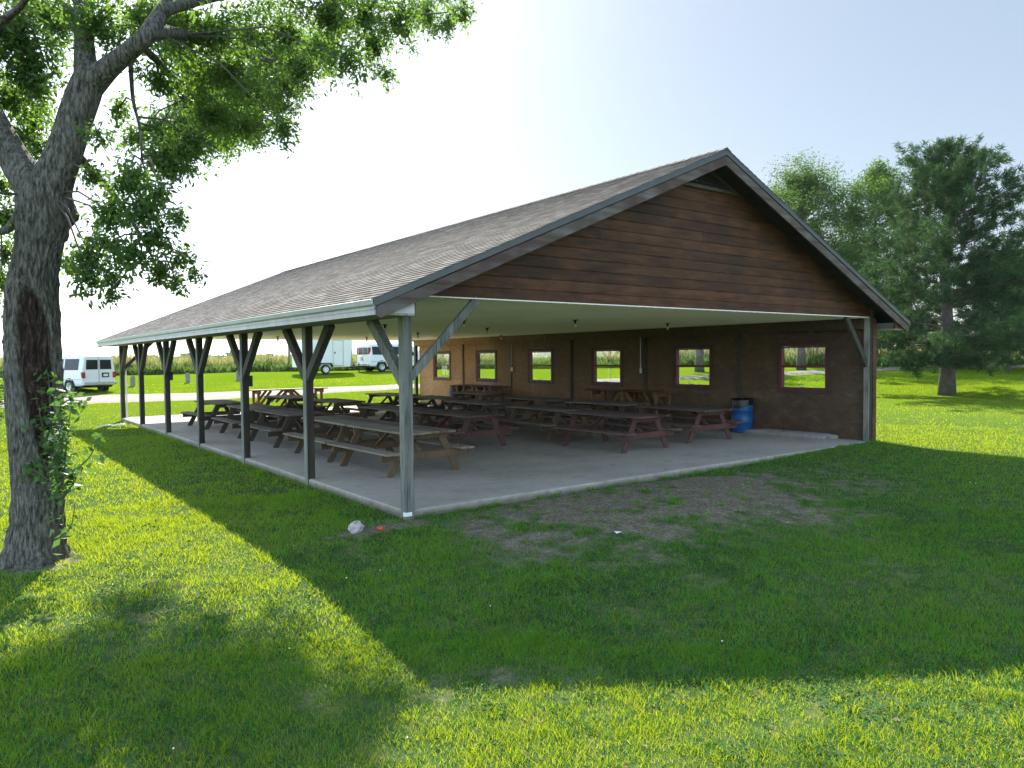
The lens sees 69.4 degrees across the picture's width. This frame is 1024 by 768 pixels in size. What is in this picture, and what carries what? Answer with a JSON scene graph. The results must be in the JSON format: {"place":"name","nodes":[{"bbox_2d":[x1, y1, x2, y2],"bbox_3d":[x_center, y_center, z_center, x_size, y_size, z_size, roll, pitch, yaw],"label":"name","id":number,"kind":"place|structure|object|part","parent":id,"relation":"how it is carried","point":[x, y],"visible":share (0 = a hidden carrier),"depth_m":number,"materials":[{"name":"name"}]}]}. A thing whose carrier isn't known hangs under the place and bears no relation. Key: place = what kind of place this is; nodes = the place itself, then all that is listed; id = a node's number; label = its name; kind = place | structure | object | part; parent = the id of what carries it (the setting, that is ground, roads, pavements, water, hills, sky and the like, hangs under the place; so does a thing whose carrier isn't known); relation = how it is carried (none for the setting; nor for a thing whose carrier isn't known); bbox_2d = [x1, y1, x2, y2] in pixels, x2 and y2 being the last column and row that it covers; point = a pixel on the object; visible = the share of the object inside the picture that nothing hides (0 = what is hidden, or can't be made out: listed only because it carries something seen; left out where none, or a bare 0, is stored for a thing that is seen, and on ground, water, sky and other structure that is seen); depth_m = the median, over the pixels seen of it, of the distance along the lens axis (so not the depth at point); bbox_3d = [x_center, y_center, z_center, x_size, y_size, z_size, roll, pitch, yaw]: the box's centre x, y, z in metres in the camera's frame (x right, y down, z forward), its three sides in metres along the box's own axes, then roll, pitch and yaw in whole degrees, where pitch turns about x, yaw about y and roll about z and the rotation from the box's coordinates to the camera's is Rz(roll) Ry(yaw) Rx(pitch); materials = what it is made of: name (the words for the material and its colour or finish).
{"place":"outdoors","nodes":[
{"label":"outdoors","id":0,"kind":"place"},
{"bbox_2d":[0,365,1023,767],"bbox_3d":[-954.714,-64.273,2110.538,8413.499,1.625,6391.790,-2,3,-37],"label":"lawn","id":1,"kind":"structure","parent":0,"point":[732,507],"depth_m":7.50,"materials":[{"name":"plant"}]},
{"bbox_2d":[0,369,4,423],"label":"shrub","id":2,"kind":"object","parent":1,"relation":"on","point":[1,402],"visible":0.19,"depth_m":20.26,"materials":[{"name":"green plant"}]},
{"bbox_2d":[62,355,116,392],"bbox_3d":[-24.843,-0.556,41.342,5.640,2.145,2.440,0,2,26],"label":"parked van","id":3,"kind":"object","parent":1,"relation":"on","point":[90,371],"visible":0.56,"depth_m":39.83,"materials":[{"name":"white paint"}]},
{"bbox_3d":[-23.657,-1.047,39.680,1.170,0.600,0.096,0,2,26],"label":"side window","id":4,"kind":"part","parent":3,"relation":"part of","materials":[{"name":"grey glass"}]},
{"label":"rear window","id":5,"kind":"part","parent":3,"relation":"part of","materials":[{"name":"black glass"}]},
{"label":"rear window","id":6,"kind":"part","parent":3,"relation":"part of","materials":[{"name":"black glass"}]},
{"bbox_2d":[130,376,134,386],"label":"marker post","id":7,"kind":"object","parent":1,"relation":"on","point":[132,381],"visible":0.79,"depth_m":43.52,"materials":[{"name":"grey stone"}]},
{"bbox_2d":[185,373,189,382],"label":"marker post","id":8,"kind":"object","parent":1,"relation":"on","point":[187,377],"visible":0.79,"depth_m":46.26,"materials":[{"name":"grey stone"}]},
{"bbox_2d":[236,371,239,380],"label":"marker post","id":9,"kind":"object","parent":1,"relation":"on","point":[237,377],"visible":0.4,"depth_m":47.52,"materials":[{"name":"grey stone"}]},
{"bbox_2d":[0,0,483,569],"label":"shade tree","id":10,"kind":"object","parent":1,"relation":"on","point":[226,102],"visible":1,"depth_m":8.59,"materials":[{"name":"green plant"}]},
{"bbox_2d":[292,340,364,373],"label":"box trailer","id":11,"kind":"object","parent":1,"relation":"on","point":[338,353],"visible":0.49,"depth_m":52.75,"materials":[{"name":"white paint"}]},
{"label":"side door","id":12,"kind":"part","parent":11,"relation":"part of","materials":[{"name":"white paint"}]},
{"bbox_2d":[348,520,364,533],"bbox_3d":[-2.035,1.881,9.668,0.152,0.206,0.292,7,-4,25],"label":"rock","id":13,"kind":"object","parent":1,"relation":"on","point":[356,526],"visible":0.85,"depth_m":9.60,"materials":[{"name":"white stone"}]},
{"bbox_2d":[355,343,419,371],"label":"parked van","id":14,"kind":"object","parent":1,"relation":"on","point":[370,357],"visible":0.48,"depth_m":55.15,"materials":[{"name":"white paint"}]},
{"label":"side window","id":15,"kind":"part","parent":14,"relation":"part of","materials":[{"name":"black glass"}]},
{"bbox_2d":[0,478,979,767],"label":"fallen leaves","id":16,"kind":"object","parent":1,"relation":"on","point":[502,666],"visible":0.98,"depth_m":5.83,"materials":[{"name":"brown plant"}]},
{"bbox_2d":[96,147,910,519],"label":"picnic pavilion","id":17,"kind":"structure","parent":1,"relation":"on","point":[736,265],"depth_m":15.54,"materials":[{"name":"wood"}]},
{"bbox_2d":[180,399,258,429],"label":"picnic table","id":18,"kind":"object","parent":17,"relation":"on","point":[218,404],"visible":0.57,"depth_m":23.52,"materials":[{"name":"brown wood"}]},
{"bbox_2d":[211,404,302,438],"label":"picnic table","id":19,"kind":"object","parent":17,"relation":"on","point":[234,422],"visible":0.54,"depth_m":21.28,"materials":[{"name":"brown wood"}]},
{"bbox_2d":[249,387,327,404],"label":"serving table","id":20,"kind":"object","parent":17,"relation":"on","point":[290,391],"visible":0.64,"depth_m":30.11,"materials":[{"name":"brown wood"}]},
{"bbox_2d":[238,408,340,447],"bbox_3d":[-5.748,1.129,19.152,1.887,0.841,2.487,-2,3,-37],"label":"picnic table","id":21,"kind":"object","parent":17,"relation":"on","point":[293,415],"visible":0.73,"depth_m":18.67,"materials":[{"name":"brown wood"}]},
{"bbox_2d":[264,395,326,419],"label":"picnic table","id":22,"kind":"object","parent":17,"relation":"on","point":[293,400],"visible":0.55,"depth_m":26.83,"materials":[{"name":"brown wood"}]},
{"bbox_2d":[283,415,399,462],"bbox_3d":[-3.767,1.202,16.524,1.887,0.842,2.484,-2,3,-36],"label":"picnic table","id":23,"kind":"object","parent":17,"relation":"on","point":[343,421],"visible":0.6,"depth_m":16.16,"materials":[{"name":"brown wood"}]},
{"bbox_2d":[314,398,377,417],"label":"picnic table","id":24,"kind":"object","parent":17,"relation":"on","point":[338,403],"visible":0.68,"depth_m":23.70,"materials":[{"name":"brown wood"}]},
{"bbox_2d":[361,392,430,416],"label":"picnic table","id":25,"kind":"object","parent":17,"relation":"on","point":[388,395],"visible":0.48,"depth_m":28.11,"materials":[{"name":"brown wood"}]},
{"bbox_2d":[327,422,473,477],"bbox_3d":[-2.215,1.260,14.464,1.887,0.842,2.484,-2,3,-38],"label":"picnic table","id":26,"kind":"object","parent":17,"relation":"on","point":[421,433],"visible":0.81,"depth_m":14.09,"materials":[{"name":"brown wood"}]},
{"bbox_2d":[358,405,447,437],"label":"picnic table","id":27,"kind":"object","parent":17,"relation":"on","point":[391,409],"visible":0.45,"depth_m":20.29,"materials":[{"name":"brown wood"}]},
{"bbox_2d":[433,351,450,380],"bbox_3d":[-3.175,-0.840,33.975,0.149,1.330,1.530,-2,3,-37],"label":"window","id":28,"kind":"structure","parent":17,"relation":"in","point":[435,364],"depth_m":34.02,"materials":[{"name":"red paint"}]},
{"bbox_2d":[413,395,480,418],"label":"picnic table","id":29,"kind":"object","parent":17,"relation":"on","point":[432,399],"visible":0.57,"depth_m":25.25,"materials":[{"name":"brown wood"}]},
{"bbox_2d":[449,385,462,405],"bbox_3d":[-2.442,0.530,32.251,0.618,0.952,0.618,-2,3,-37],"label":"trash barrel","id":30,"kind":"object","parent":17,"relation":"on","point":[452,388],"visible":0.23,"depth_m":32.01,"materials":[{"name":"blue plastic"}]},
{"bbox_2d":[413,409,518,445],"bbox_3d":[-1.350,1.118,18.183,1.887,0.841,2.487,-2,3,-40],"label":"picnic table","id":31,"kind":"object","parent":17,"relation":"on","point":[462,434],"visible":0.86,"depth_m":17.76,"materials":[{"name":"red wood"}]},
{"bbox_2d":[440,391,516,408],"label":"picnic table","id":32,"kind":"object","parent":17,"relation":"on","point":[485,395],"visible":0.56,"depth_m":27.84,"materials":[{"name":"brown wood"}]},
{"bbox_2d":[435,399,525,430],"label":"picnic table","id":33,"kind":"object","parent":17,"relation":"on","point":[486,405],"visible":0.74,"depth_m":22.21,"materials":[{"name":"brown wood"}]},
{"bbox_2d":[453,384,507,409],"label":"picnic table","id":34,"kind":"object","parent":17,"relation":"on","point":[477,388],"visible":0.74,"depth_m":30.32,"materials":[{"name":"brown wood"}]},
{"bbox_2d":[475,350,496,381],"bbox_3d":[-1.045,-0.760,31.148,0.149,1.330,1.530,-2,3,-37],"label":"window","id":35,"kind":"structure","parent":17,"relation":"in","point":[477,352],"depth_m":31.30,"materials":[{"name":"red paint"}]},
{"bbox_2d":[494,396,576,422],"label":"picnic table","id":36,"kind":"object","parent":17,"relation":"on","point":[546,400],"visible":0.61,"depth_m":23.58,"materials":[{"name":"brown wood"}]},
{"bbox_2d":[527,349,552,383],"bbox_3d":[1.127,-0.679,28.266,0.149,1.330,1.530,-2,3,-37],"label":"window","id":37,"kind":"structure","parent":17,"relation":"in","point":[530,354],"depth_m":28.42,"materials":[{"name":"red paint"}]},
{"bbox_2d":[496,404,603,441],"bbox_3d":[0.945,1.037,19.788,1.887,0.842,2.477,-2,3,-35],"label":"picnic table","id":38,"kind":"object","parent":17,"relation":"on","point":[542,420],"visible":0.77,"depth_m":19.44,"materials":[{"name":"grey wood"}]},
{"bbox_2d":[554,400,649,430],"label":"picnic table","id":39,"kind":"object","parent":17,"relation":"on","point":[621,405],"visible":0.62,"depth_m":21.20,"materials":[{"name":"brown wood"}]},
{"bbox_2d":[591,347,622,386],"bbox_3d":[3.299,-0.598,25.384,0.149,1.330,1.530,-2,3,-37],"label":"window","id":40,"kind":"structure","parent":17,"relation":"in","point":[594,382],"depth_m":25.50,"materials":[{"name":"red paint"}]},
{"bbox_2d":[550,410,681,453],"bbox_3d":[2.426,1.105,17.458,1.887,0.841,2.487,-2,3,-39],"label":"picnic table","id":41,"kind":"object","parent":17,"relation":"on","point":[601,427],"visible":0.98,"depth_m":17.10,"materials":[{"name":"red wood"}]},
{"bbox_2d":[585,388,677,425],"bbox_3d":[3.778,0.718,23.851,0.755,1.050,3.407,-2,3,-37],"label":"serving table","id":42,"kind":"object","parent":17,"relation":"on","point":[628,393],"visible":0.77,"depth_m":23.66,"materials":[{"name":"wood"}]},
{"bbox_2d":[623,404,743,442],"bbox_3d":[4.421,1.022,19.211,1.887,0.841,2.487,-2,2,-33],"label":"picnic table","id":43,"kind":"object","parent":17,"relation":"on","point":[674,421],"visible":0.88,"depth_m":18.67,"materials":[{"name":"red wood"}]},
{"bbox_2d":[673,345,712,389],"bbox_3d":[5.519,-0.515,22.438,0.149,1.330,1.530,-2,3,-37],"label":"window","id":44,"kind":"structure","parent":17,"relation":"in","point":[676,365],"depth_m":22.44,"materials":[{"name":"red paint"}]},
{"bbox_2d":[730,398,752,432],"bbox_3d":[6.383,0.860,20.525,0.618,0.952,0.618,-2,3,-37],"label":"trash barrel","id":45,"kind":"object","parent":17,"relation":"on","point":[742,408],"visible":0.85,"depth_m":20.27,"materials":[{"name":"blue plastic"}]},
{"bbox_2d":[744,429,826,439],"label":"concrete beam","id":46,"kind":"structure","parent":17,"relation":"on","point":[788,434],"depth_m":19.26,"materials":[{"name":"grey concrete"}]},
{"bbox_2d":[764,428,837,439],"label":"concrete beam","id":47,"kind":"structure","parent":17,"relation":"on","point":[831,436],"depth_m":18.85,"materials":[{"name":"grey concrete"}]},
{"bbox_2d":[777,342,829,393],"bbox_3d":[7.715,-0.433,19.524,0.149,1.330,1.530,-2,3,-37],"label":"window","id":48,"kind":"structure","parent":17,"relation":"in","point":[780,350],"depth_m":19.50,"materials":[{"name":"red paint"}]},
{"bbox_2d":[0,346,1022,370],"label":"field crop","id":49,"kind":"object","parent":1,"relation":"on","point":[283,358],"visible":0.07,"depth_m":59.41,"materials":[{"name":"green plant"}]},
{"bbox_2d":[0,352,1023,376],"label":"weed border","id":50,"kind":"object","parent":1,"relation":"on","point":[257,366],"visible":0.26,"depth_m":57.29,"materials":[{"name":"green plant"}]},
{"bbox_2d":[110,340,971,358],"bbox_3d":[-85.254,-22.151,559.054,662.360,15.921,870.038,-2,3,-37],"label":"distant trees","id":51,"kind":"object","parent":1,"relation":"on","point":[185,354],"depth_m":563.70,"materials":[{"name":"green plant"}]},
{"bbox_2d":[694,350,704,371],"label":"tree","id":52,"kind":"object","parent":1,"relation":"on","point":[699,357],"visible":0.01,"depth_m":50.78,"materials":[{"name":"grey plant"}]},
{"bbox_2d":[796,348,806,369],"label":"tree","id":53,"kind":"object","parent":1,"relation":"on","point":[801,357],"depth_m":49.99,"materials":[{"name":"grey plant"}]},
{"bbox_2d":[762,147,882,275],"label":"broadleaf tree","id":54,"kind":"object","parent":1,"relation":"on","point":[800,193],"visible":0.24,"depth_m":56.32,"materials":[{"name":"green plant"}]},
{"bbox_2d":[817,154,935,353],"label":"broadleaf tree","id":55,"kind":"object","parent":1,"relation":"on","point":[875,184],"visible":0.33,"depth_m":53.96,"materials":[{"name":"green plant"}]},
{"bbox_2d":[877,280,940,365],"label":"broadleaf tree","id":56,"kind":"object","parent":1,"relation":"on","point":[922,307],"visible":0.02,"depth_m":52.31,"materials":[{"name":"green plant"}]},
{"bbox_2d":[858,133,1023,395],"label":"pine tree","id":57,"kind":"object","parent":1,"relation":"on","point":[947,344],"visible":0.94,"depth_m":32.84,"materials":[{"name":"green plant"}]},
{"bbox_2d":[918,246,1023,370],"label":"pine tree","id":58,"kind":"object","parent":1,"relation":"on","point":[1021,307],"visible":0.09,"depth_m":43.69,"materials":[{"name":"green plant"}]},
{"bbox_2d":[0,365,1023,407],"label":"gravel road","id":59,"kind":"structure","parent":0,"point":[114,398],"depth_m":39.92,"materials":[{"name":"grey gravel"}]},
{"bbox_2d":[0,0,1023,357],"label":"sky","id":60,"kind":"structure","parent":0,"point":[540,99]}
]}

